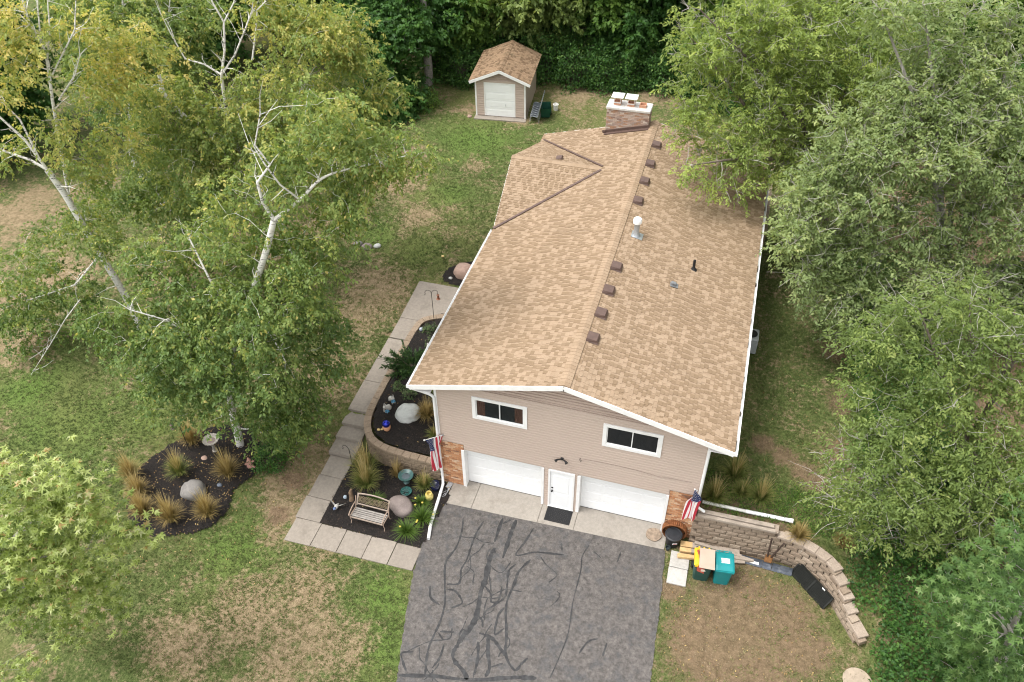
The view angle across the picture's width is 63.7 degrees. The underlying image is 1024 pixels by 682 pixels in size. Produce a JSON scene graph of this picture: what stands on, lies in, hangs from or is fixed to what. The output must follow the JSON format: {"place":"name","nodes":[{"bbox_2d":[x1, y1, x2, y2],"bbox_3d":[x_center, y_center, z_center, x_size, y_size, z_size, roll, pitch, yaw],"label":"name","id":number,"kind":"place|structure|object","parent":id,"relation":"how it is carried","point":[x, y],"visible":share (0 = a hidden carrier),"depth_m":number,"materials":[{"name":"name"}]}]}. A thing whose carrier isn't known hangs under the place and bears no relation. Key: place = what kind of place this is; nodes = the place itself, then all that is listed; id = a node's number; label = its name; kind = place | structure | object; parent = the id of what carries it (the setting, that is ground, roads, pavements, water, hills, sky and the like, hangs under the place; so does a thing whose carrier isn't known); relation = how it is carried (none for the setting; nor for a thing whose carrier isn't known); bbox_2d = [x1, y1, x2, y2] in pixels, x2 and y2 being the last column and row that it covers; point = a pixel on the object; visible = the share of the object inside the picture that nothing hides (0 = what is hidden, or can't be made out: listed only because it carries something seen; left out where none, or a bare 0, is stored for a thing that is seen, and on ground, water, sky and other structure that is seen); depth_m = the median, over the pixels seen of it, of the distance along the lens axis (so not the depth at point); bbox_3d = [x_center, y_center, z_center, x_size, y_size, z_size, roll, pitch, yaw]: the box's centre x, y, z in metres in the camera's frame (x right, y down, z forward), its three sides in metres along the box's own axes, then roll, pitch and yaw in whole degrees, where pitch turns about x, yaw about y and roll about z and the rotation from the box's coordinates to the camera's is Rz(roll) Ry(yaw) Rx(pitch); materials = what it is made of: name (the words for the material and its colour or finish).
{"place":"outdoors","nodes":[
{"label":"outdoors","id":0,"kind":"place"},
{"bbox_2d":[284,281,457,570],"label":"garden path","id":1,"kind":"structure","parent":0,"point":[307,528],"depth_m":32.09,"materials":[{"name":"concrete"}]},
{"bbox_2d":[0,0,1023,681],"bbox_3d":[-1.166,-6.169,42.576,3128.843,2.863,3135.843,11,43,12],"label":"lawn","id":2,"kind":"structure","parent":0,"point":[32,194],"depth_m":31.60,"materials":[{"name":"plant"}]},
{"bbox_2d":[0,0,73,168],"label":"woodland tree","id":3,"kind":"object","parent":2,"relation":"on","point":[31,94],"visible":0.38,"depth_m":46.57,"materials":[{"name":"green plant"}]},
{"bbox_2d":[0,433,164,681],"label":"maple tree","id":4,"kind":"object","parent":2,"relation":"on","point":[48,556],"visible":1,"depth_m":21.59,"materials":[{"name":"green plant"}]},
{"bbox_2d":[0,0,193,372],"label":"birch tree","id":5,"kind":"object","parent":2,"relation":"on","point":[104,45],"visible":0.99,"depth_m":31.33,"materials":[{"name":"green plant"}]},
{"bbox_2d":[25,0,213,115],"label":"woodland tree","id":6,"kind":"object","parent":2,"relation":"on","point":[67,53],"visible":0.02,"depth_m":44.80,"materials":[{"name":"green plant"}]},
{"bbox_2d":[38,0,247,211],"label":"birch tree","id":7,"kind":"object","parent":2,"relation":"on","point":[183,23],"visible":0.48,"depth_m":37.55,"materials":[{"name":"green plant"}]},
{"bbox_2d":[126,424,261,536],"bbox_3d":[-12.264,5.171,31.753,4.230,0.377,5.670,11,43,12],"label":"mulch bed","id":8,"kind":"object","parent":2,"relation":"on","point":[184,477],"visible":0.65,"depth_m":31.59,"materials":[{"name":"soil"}]},
{"bbox_2d":[113,449,145,482],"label":"grass clump","id":9,"kind":"object","parent":8,"relation":"on","point":[125,466],"visible":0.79,"depth_m":31.10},
{"bbox_2d":[121,468,151,498],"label":"grass clump","id":10,"kind":"object","parent":8,"relation":"on","point":[138,484],"visible":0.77,"depth_m":30.58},
{"bbox_2d":[123,483,157,520],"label":"grass clump","id":11,"kind":"object","parent":8,"relation":"on","point":[141,504],"visible":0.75,"depth_m":29.96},
{"bbox_2d":[149,490,186,528],"bbox_3d":[-12.471,5.971,29.699,1.423,1.644,1.426,11,43,12],"label":"grass clump","id":12,"kind":"object","parent":8,"relation":"on","point":[169,515],"visible":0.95,"depth_m":29.82,"materials":[{"name":"plant"}]},
{"bbox_2d":[160,446,193,481],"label":"grass clump","id":13,"kind":"object","parent":8,"relation":"on","point":[176,464],"visible":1,"depth_m":31.37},
{"bbox_2d":[176,417,203,447],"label":"grass clump","id":14,"kind":"object","parent":8,"relation":"on","point":[190,437],"visible":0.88,"depth_m":32.51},
{"bbox_2d":[180,479,205,500],"bbox_3d":[-12.046,5.573,31.049,1.016,0.505,0.915,-1,42,0],"label":"boulder","id":15,"kind":"object","parent":8,"relation":"on","point":[187,487],"visible":0.88,"depth_m":30.86,"materials":[{"name":"grey stone"}]},
{"bbox_2d":[190,485,221,521],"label":"grass clump","id":16,"kind":"object","parent":8,"relation":"on","point":[205,506],"visible":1,"depth_m":30.11,"materials":[{"name":"plant"}]},
{"bbox_2d":[209,445,240,479],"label":"grass clump","id":17,"kind":"object","parent":8,"relation":"on","point":[226,468],"visible":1,"depth_m":31.43,"materials":[{"name":"plant"}]},
{"bbox_2d":[65,72,456,463],"bbox_3d":[-8.640,-1.685,28.065,12.570,15.674,8.619,11,43,12],"label":"birch tree","id":18,"kind":"object","parent":8,"relation":"on","point":[240,307],"visible":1,"depth_m":27.12,"materials":[{"name":"green plant"}]},
{"bbox_2d":[166,0,258,77],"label":"woodland tree","id":19,"kind":"object","parent":2,"relation":"on","point":[219,47],"visible":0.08,"depth_m":54.05,"materials":[{"name":"green plant"}]},
{"bbox_2d":[80,0,423,270],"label":"birch tree","id":20,"kind":"object","parent":2,"relation":"on","point":[342,47],"visible":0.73,"depth_m":33.54,"materials":[{"name":"green plant"}]},
{"bbox_2d":[198,0,333,52],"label":"woodland tree","id":21,"kind":"object","parent":2,"relation":"on","point":[238,11],"visible":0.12,"depth_m":53.20,"materials":[{"name":"green plant"}]},
{"bbox_2d":[247,434,299,474],"bbox_3d":[-9.419,4.362,32.044,1.983,1.381,1.714,11,43,12],"label":"leafy bush","id":22,"kind":"object","parent":2,"relation":"on","point":[269,459],"visible":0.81,"depth_m":32.07,"materials":[{"name":"green plant"}]},
{"bbox_2d":[126,261,471,547],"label":"mulch chips","id":23,"kind":"object","parent":2,"relation":"on","point":[337,488],"visible":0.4,"depth_m":31.69,"materials":[{"name":"wood"}]},
{"bbox_2d":[319,448,449,547],"bbox_3d":[-4.536,5.814,31.333,4.230,0.102,3.870,11,43,12],"label":"mulch bed","id":24,"kind":"object","parent":2,"relation":"on","point":[376,529],"visible":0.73,"depth_m":30.89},
{"bbox_2d":[344,440,382,479],"bbox_3d":[-5.728,4.495,31.425,1.526,1.886,1.576,-11,43,-11],"label":"grass clump","id":25,"kind":"object","parent":24,"relation":"on","point":[363,457],"visible":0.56,"depth_m":31.58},
{"bbox_2d":[346,455,383,492],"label":"grass clump","id":26,"kind":"object","parent":24,"relation":"on","point":[365,481],"visible":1,"depth_m":31.18,"materials":[{"name":"plant"}]},
{"bbox_2d":[348,493,390,530],"bbox_3d":[-5.176,6.251,30.192,1.364,0.897,0.892,11,44,13],"label":"garden bench","id":27,"kind":"object","parent":24,"relation":"on","point":[367,517],"visible":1,"depth_m":30.16,"materials":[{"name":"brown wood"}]},
{"bbox_2d":[389,495,413,517],"bbox_3d":[-4.108,6.102,30.737,1.004,0.490,0.892,11,43,12],"label":"boulder","id":28,"kind":"object","parent":24,"relation":"on","point":[401,506],"visible":0.98,"depth_m":30.50,"materials":[{"name":"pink stone"}]},
{"bbox_2d":[389,517,421,545],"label":"daylily","id":29,"kind":"object","parent":24,"relation":"on","point":[406,529],"visible":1,"depth_m":29.91,"materials":[{"name":"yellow plant"}]},
{"bbox_2d":[404,502,439,528],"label":"daylily","id":30,"kind":"object","parent":24,"relation":"on","point":[422,515],"visible":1,"depth_m":30.33,"materials":[{"name":"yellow plant"}]},
{"bbox_2d":[412,467,435,491],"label":"grass clump","id":31,"kind":"object","parent":24,"relation":"on","point":[422,481],"visible":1,"depth_m":31.30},
{"bbox_2d":[310,0,477,126],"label":"maple tree","id":32,"kind":"object","parent":2,"relation":"on","point":[410,25],"visible":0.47,"depth_m":49.92,"materials":[{"name":"green plant"}]},
{"bbox_2d":[364,314,443,480],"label":"planter wall","id":33,"kind":"structure","parent":2,"relation":"on","point":[415,463],"depth_m":32.16,"materials":[{"name":"stone"}]},
{"bbox_2d":[372,318,441,454],"bbox_3d":[-3.239,1.590,34.601,3.690,0.116,7.830,11,43,12],"label":"mulch bed","id":34,"kind":"object","parent":33,"relation":"in","point":[394,427],"visible":0.29,"depth_m":32.92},
{"bbox_2d":[377,339,424,382],"bbox_3d":[-4.293,0.854,34.800,2.640,1.074,2.301,28,50,28],"label":"juniper","id":35,"kind":"object","parent":34,"relation":"on","point":[403,367],"visible":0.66,"depth_m":34.85,"materials":[{"name":"green plant"}]},
{"bbox_2d":[395,403,420,423],"bbox_3d":[-4.186,2.839,32.948,1.046,0.520,0.907,11,43,12],"label":"boulder","id":36,"kind":"object","parent":34,"relation":"on","point":[406,412],"visible":0.98,"depth_m":32.74,"materials":[{"name":"grey stone"}]},
{"bbox_2d":[414,394,433,423],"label":"grass clump","id":37,"kind":"object","parent":34,"relation":"on","point":[426,411],"visible":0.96,"depth_m":32.72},
{"bbox_2d":[410,85,446,114],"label":"leafy bush","id":38,"kind":"object","parent":2,"relation":"on","point":[433,99],"visible":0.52,"depth_m":51.39,"materials":[{"name":"green plant"}]},
{"bbox_2d":[413,33,456,77],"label":"hedge shrub","id":39,"kind":"object","parent":2,"relation":"on","point":[435,62],"visible":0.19,"depth_m":54.63,"materials":[{"name":"green plant"}]},
{"bbox_2d":[38,210,844,681],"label":"fallen leaves","id":40,"kind":"object","parent":2,"relation":"on","point":[428,526],"visible":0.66,"depth_m":30.19,"materials":[{"name":"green plant"}]},
{"bbox_2d":[442,261,472,284],"bbox_3d":[-1.328,-3.285,39.891,3.780,0.165,2.340,11,43,12],"label":"mulch bed","id":41,"kind":"object","parent":2,"relation":"on","point":[453,280],"visible":0.14,"depth_m":39.70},
{"bbox_2d":[453,263,470,279],"bbox_3d":[-2.332,-3.409,39.649,1.030,0.636,0.884,11,43,12],"label":"boulder","id":42,"kind":"object","parent":41,"relation":"on","point":[460,271],"visible":0.63,"depth_m":39.35,"materials":[{"name":"pink stone"}]},
{"bbox_2d":[432,38,486,90],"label":"hedge shrub","id":43,"kind":"object","parent":2,"relation":"on","point":[459,73],"visible":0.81,"depth_m":53.24,"materials":[{"name":"green plant"}]},
{"bbox_2d":[427,0,504,57],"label":"woodland tree","id":44,"kind":"object","parent":2,"relation":"on","point":[475,30],"visible":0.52,"depth_m":52.52,"materials":[{"name":"green plant"}]},
{"bbox_2d":[469,40,541,122],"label":"shed","id":45,"kind":"structure","parent":2,"relation":"on","point":[503,76],"depth_m":49.99,"materials":[{"name":"beige"}]},
{"bbox_2d":[484,82,515,116],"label":"shed door","id":46,"kind":"structure","parent":45,"relation":"in","point":[499,98],"depth_m":49.90,"materials":[{"name":"white paint"}]},
{"bbox_2d":[495,23,548,76],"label":"hedge shrub","id":47,"kind":"object","parent":2,"relation":"on","point":[521,41],"visible":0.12,"depth_m":53.81,"materials":[{"name":"green plant"}]},
{"bbox_2d":[470,0,608,50],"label":"woodland tree","id":48,"kind":"object","parent":2,"relation":"on","point":[518,14],"visible":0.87,"depth_m":51.56,"materials":[{"name":"green plant"}]},
{"bbox_2d":[524,20,578,86],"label":"hedge shrub","id":49,"kind":"object","parent":2,"relation":"on","point":[550,65],"visible":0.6,"depth_m":53.17,"materials":[{"name":"green plant"}]},
{"bbox_2d":[549,28,603,94],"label":"hedge shrub","id":50,"kind":"object","parent":2,"relation":"on","point":[576,63],"visible":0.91,"depth_m":52.43,"materials":[{"name":"green plant"}]},
{"bbox_2d":[406,92,768,537],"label":"house","id":51,"kind":"structure","parent":2,"relation":"on","point":[588,345],"depth_m":29.73,"materials":[{"name":"beige"}]},
{"bbox_2d":[423,434,443,470],"bbox_3d":[-2.792,4.062,30.095,0.918,2.098,0.096,-34,51,-31],"label":"flag","id":52,"kind":"object","parent":51,"relation":"attached to","point":[434,443],"visible":1,"depth_m":30.00,"materials":[{"name":"multicoloured fabric"}]},
{"bbox_2d":[471,396,526,428],"bbox_3d":[-0.426,2.443,28.233,1.972,1.080,0.078,11,43,12],"label":"window","id":53,"kind":"structure","parent":51,"relation":"in","point":[484,409],"depth_m":28.25,"materials":[{"name":"white paint"}]},
{"bbox_2d":[461,450,543,503],"bbox_3d":[-0.299,4.948,30.690,3.145,2.096,0.355,11,43,12],"label":"garage door","id":54,"kind":"structure","parent":51,"relation":"in","point":[494,471],"depth_m":30.85,"materials":[{"name":"white paint"}]},
{"bbox_2d":[547,468,574,510],"bbox_3d":[1.784,5.455,30.079,0.980,2.114,0.135,11,43,12],"label":"entry door","id":55,"kind":"structure","parent":51,"relation":"in","point":[560,483],"depth_m":30.05,"materials":[{"name":"white paint"}]},
{"bbox_2d":[575,475,668,530],"bbox_3d":[3.944,5.745,29.733,3.250,2.096,0.355,11,43,12],"label":"garage door","id":56,"kind":"structure","parent":51,"relation":"in","point":[601,495],"depth_m":29.89,"materials":[{"name":"white paint"}]},
{"bbox_2d":[602,423,663,457],"bbox_3d":[3.974,3.276,27.246,1.976,1.083,0.078,11,43,12],"label":"window","id":57,"kind":"structure","parent":51,"relation":"in","point":[614,436],"depth_m":27.25,"materials":[{"name":"white paint"}]},
{"bbox_2d":[681,489,700,520],"bbox_3d":[6.178,5.519,28.052,0.463,2.055,0.374,-21,46,-20],"label":"flag","id":58,"kind":"object","parent":51,"relation":"attached to","point":[691,506],"visible":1,"depth_m":28.15,"materials":[{"name":"multicoloured fabric"}]},
{"bbox_2d":[562,17,627,76],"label":"hedge shrub","id":59,"kind":"object","parent":2,"relation":"on","point":[585,37],"visible":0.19,"depth_m":53.23,"materials":[{"name":"green plant"}]},
{"bbox_2d":[544,0,665,50],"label":"woodland tree","id":60,"kind":"object","parent":2,"relation":"on","point":[604,12],"visible":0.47,"depth_m":50.79,"materials":[{"name":"green plant"}]},
{"bbox_2d":[582,38,639,96],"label":"hedge shrub","id":61,"kind":"object","parent":2,"relation":"on","point":[607,81],"visible":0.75,"depth_m":52.26,"materials":[{"name":"green plant"}]},
{"bbox_2d":[606,43,663,92],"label":"hedge shrub","id":62,"kind":"object","parent":2,"relation":"on","point":[634,79],"visible":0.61,"depth_m":52.20,"materials":[{"name":"green plant"}]},
{"bbox_2d":[583,0,714,81],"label":"woodland tree","id":63,"kind":"object","parent":2,"relation":"on","point":[629,38],"visible":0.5,"depth_m":51.27,"materials":[{"name":"green plant"}]},
{"bbox_2d":[637,26,692,101],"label":"hedge shrub","id":64,"kind":"object","parent":2,"relation":"on","point":[656,72],"visible":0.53,"depth_m":51.51,"materials":[{"name":"green plant"}]},
{"bbox_2d":[665,527,682,547],"bbox_3d":[5.747,7.049,29.433,0.610,0.575,0.608,11,43,12],"label":"black tub","id":65,"kind":"object","parent":2,"relation":"on","point":[673,535],"visible":1,"depth_m":29.25,"materials":[{"name":"plastic"}]},
{"bbox_2d":[662,520,686,539],"bbox_3d":[5.822,6.776,29.535,0.889,0.889,0.244,11,43,12],"label":"fire ring","id":66,"kind":"object","parent":2,"relation":"on","point":[681,526],"visible":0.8,"depth_m":29.34,"materials":[{"name":"brick"}]},
{"bbox_2d":[666,566,687,586],"bbox_3d":[5.724,8.172,28.601,0.660,0.070,0.650,10,43,12],"label":"concrete paver","id":67,"kind":"object","parent":2,"relation":"on","point":[677,576],"visible":1,"depth_m":28.56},
{"bbox_2d":[669,550,688,569],"bbox_3d":[5.914,7.735,29.079,0.660,0.070,0.660,10,43,12],"label":"concrete paver","id":68,"kind":"object","parent":2,"relation":"on","point":[680,562],"visible":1,"depth_m":28.98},
{"bbox_2d":[666,52,721,102],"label":"hedge shrub","id":69,"kind":"object","parent":2,"relation":"on","point":[692,87],"visible":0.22,"depth_m":51.36,"materials":[{"name":"green plant"}]},
{"bbox_2d":[691,546,711,580],"bbox_3d":[6.537,7.683,28.338,0.660,1.128,0.862,7,43,9],"label":"wheeled bin","id":70,"kind":"object","parent":2,"relation":"on","point":[697,575],"visible":0.61,"depth_m":28.19,"materials":[{"name":"green plastic"}]},
{"bbox_2d":[697,547,714,573],"bbox_3d":[6.543,7.430,27.859,0.600,0.335,0.800,6,43,8],"label":"cardboard box","id":71,"kind":"object","parent":70,"relation":"on","point":[707,559],"visible":1,"depth_m":27.77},
{"bbox_2d":[702,472,734,508],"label":"grass clump","id":72,"kind":"object","parent":2,"relation":"on","point":[715,491],"visible":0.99,"depth_m":28.93,"materials":[{"name":"plant"}]},
{"bbox_2d":[690,54,747,114],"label":"hedge shrub","id":73,"kind":"object","parent":2,"relation":"on","point":[715,81],"visible":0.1,"depth_m":50.18,"materials":[{"name":"green plant"}]},
{"bbox_2d":[711,550,734,584],"bbox_3d":[7.210,7.795,28.230,0.660,1.089,0.860,6,43,7],"label":"wheeled bin","id":74,"kind":"object","parent":2,"relation":"on","point":[723,571],"visible":0.85,"depth_m":27.91,"materials":[{"name":"teal plastic"}]},
{"bbox_2d":[717,445,754,483],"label":"grass clump","id":75,"kind":"object","parent":2,"relation":"on","point":[737,470],"visible":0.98,"depth_m":29.55,"materials":[{"name":"plant"}]},
{"bbox_2d":[682,0,802,70],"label":"woodland tree","id":76,"kind":"object","parent":2,"relation":"on","point":[709,3],"visible":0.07,"depth_m":49.11,"materials":[{"name":"green plant"}]},
{"bbox_2d":[729,478,755,500],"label":"grass clump","id":77,"kind":"object","parent":2,"relation":"on","point":[741,490],"visible":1,"depth_m":29.14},
{"bbox_2d":[702,500,793,522],"bbox_3d":[8.224,5.953,28.828,3.103,0.189,0.170,10,43,12],"label":"drain pipe","id":78,"kind":"object","parent":2,"relation":"on","point":[789,520],"visible":0.99,"depth_m":28.73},
{"bbox_2d":[718,67,779,122],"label":"hedge shrub","id":79,"kind":"object","parent":2,"relation":"on","point":[737,105],"visible":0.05,"depth_m":49.22,"materials":[{"name":"green plant"}]},
{"bbox_2d":[745,474,780,509],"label":"grass clump","id":80,"kind":"object","parent":2,"relation":"on","point":[761,494],"visible":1,"depth_m":28.81,"materials":[{"name":"plant"}]},
{"bbox_2d":[741,538,792,575],"bbox_3d":[8.883,7.316,28.391,1.760,1.482,0.302,13,44,15],"label":"snow plow blade","id":81,"kind":"object","parent":2,"relation":"on","point":[767,563],"visible":1,"depth_m":28.68,"materials":[{"name":"grey metal"}]},
{"bbox_2d":[701,467,851,540],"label":"weeds","id":82,"kind":"object","parent":2,"relation":"on","point":[776,505],"visible":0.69,"depth_m":28.96,"materials":[{"name":"green plant"}]},
{"bbox_2d":[688,511,868,645],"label":"retaining wall","id":83,"kind":"structure","parent":2,"relation":"on","point":[823,566],"depth_m":28.32,"materials":[{"name":"stone"}]},
{"bbox_2d":[698,509,773,528],"bbox_3d":[7.751,6.147,28.556,2.580,0.100,0.160,10,43,12],"label":"plank","id":84,"kind":"object","parent":83,"relation":"on","point":[742,519],"visible":0.9,"depth_m":28.49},
{"bbox_2d":[697,513,775,533],"bbox_3d":[7.728,6.276,28.422,2.640,0.090,0.120,10,43,12],"label":"plank","id":85,"kind":"object","parent":83,"relation":"on","point":[738,523],"visible":1,"depth_m":28.38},
{"bbox_2d":[650,0,943,241],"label":"locust tree","id":86,"kind":"object","parent":2,"relation":"on","point":[853,69],"visible":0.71,"depth_m":33.14,"materials":[{"name":"green plant"}]},
{"bbox_2d":[711,0,885,93],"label":"woodland tree","id":87,"kind":"object","parent":2,"relation":"on","point":[732,1],"visible":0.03,"depth_m":46.56,"materials":[{"name":"green plant"}]},
{"bbox_2d":[782,519,816,544],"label":"grass clump","id":88,"kind":"object","parent":2,"relation":"on","point":[798,532],"visible":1,"depth_m":28.15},
{"bbox_2d":[792,563,833,608],"bbox_3d":[10.196,8.314,28.076,0.370,0.458,1.627,-20,46,-20],"label":"panel","id":89,"kind":"object","parent":2,"relation":"on","point":[802,574],"visible":1,"depth_m":28.05,"materials":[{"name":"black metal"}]},
{"bbox_2d":[842,667,871,681],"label":"manhole lid","id":90,"kind":"object","parent":2,"relation":"on","point":[862,676],"visible":0.99,"depth_m":25.89,"materials":[{"name":"beige concrete"}]},
{"bbox_2d":[796,423,943,574],"bbox_3d":[12.650,5.040,28.594,5.983,2.530,5.598,11,43,12],"label":"brush tangle","id":91,"kind":"object","parent":2,"relation":"on","point":[857,495],"visible":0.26,"depth_m":28.52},
{"bbox_2d":[835,239,913,296],"bbox_3d":[16.367,-3.265,37.029,3.502,2.380,3.199,-9,43,-9],"label":"hedge shrub","id":92,"kind":"object","parent":2,"relation":"on","point":[880,268],"visible":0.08,"depth_m":36.79,"materials":[{"name":"green plant"}]},
{"bbox_2d":[838,370,914,433],"bbox_3d":[14.157,2.190,31.503,2.488,1.851,2.724,-33,51,-30],"label":"hedge shrub","id":93,"kind":"object","parent":2,"relation":"on","point":[891,405],"visible":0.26,"depth_m":31.39,"materials":[{"name":"green plant"}]},
{"bbox_2d":[842,341,921,394],"bbox_3d":[14.824,0.957,32.740,2.919,1.983,2.666,-10,43,-9],"label":"hedge shrub","id":94,"kind":"object","parent":2,"relation":"on","point":[857,377],"visible":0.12,"depth_m":32.95,"materials":[{"name":"green plant"}]},
{"bbox_2d":[755,0,1023,365],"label":"elm tree","id":95,"kind":"object","parent":2,"relation":"on","point":[874,142],"visible":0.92,"depth_m":29.62,"materials":[{"name":"green plant"}]},
{"bbox_2d":[809,0,979,112],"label":"woodland tree","id":96,"kind":"object","parent":2,"relation":"on","point":[882,51],"visible":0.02,"depth_m":45.04,"materials":[{"name":"green plant"}]},
{"bbox_2d":[789,261,1023,592],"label":"ash tree","id":97,"kind":"object","parent":2,"relation":"on","point":[971,461],"visible":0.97,"depth_m":25.16,"materials":[{"name":"green plant"}]},
{"bbox_2d":[874,347,972,425],"bbox_3d":[15.932,1.593,31.756,3.502,2.380,3.199,-10,43,-10],"label":"hedge shrub","id":98,"kind":"object","parent":2,"relation":"on","point":[915,366],"visible":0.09,"depth_m":31.48,"materials":[{"name":"green plant"}]},
{"bbox_2d":[842,435,1023,681],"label":"undergrowth","id":99,"kind":"object","parent":2,"relation":"on","point":[905,615],"visible":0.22,"depth_m":26.60,"materials":[{"name":"green plant"}]},
{"bbox_2d":[913,413,993,485],"bbox_3d":[15.670,3.761,29.602,3.113,2.116,2.844,-11,43,-11],"label":"hedge shrub","id":100,"kind":"object","parent":2,"relation":"on","point":[931,439],"visible":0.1,"depth_m":29.59,"materials":[{"name":"green plant"}]},
{"bbox_2d":[888,0,1023,171],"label":"woodland tree","id":101,"kind":"object","parent":2,"relation":"on","point":[971,29],"visible":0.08,"depth_m":40.75,"materials":[{"name":"green plant"}]},
{"bbox_2d":[900,475,1023,681],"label":"maple tree","id":102,"kind":"object","parent":2,"relation":"on","point":[999,649],"visible":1,"depth_m":21.00,"materials":[{"name":"green plant"}]},
{"bbox_2d":[396,504,664,681],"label":"driveway","id":103,"kind":"structure","parent":0,"point":[494,597],"depth_m":27.86,"materials":[{"name":"asphalt"}]},
{"bbox_2d":[447,481,665,549],"bbox_3d":[1.594,6.456,30.624,8.220,0.095,1.245,11,43,12],"label":"garage apron","id":104,"kind":"object","parent":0,"point":[505,502],"visible":0.89,"depth_m":30.61,"materials":[{"name":"concrete"}]},
{"bbox_2d":[544,506,572,524],"bbox_3d":[1.717,6.460,30.526,0.960,0.023,0.640,11,43,12],"label":"door mat","id":105,"kind":"object","parent":104,"relation":"on","point":[558,515],"depth_m":30.52,"materials":[{"name":"black rubber"}]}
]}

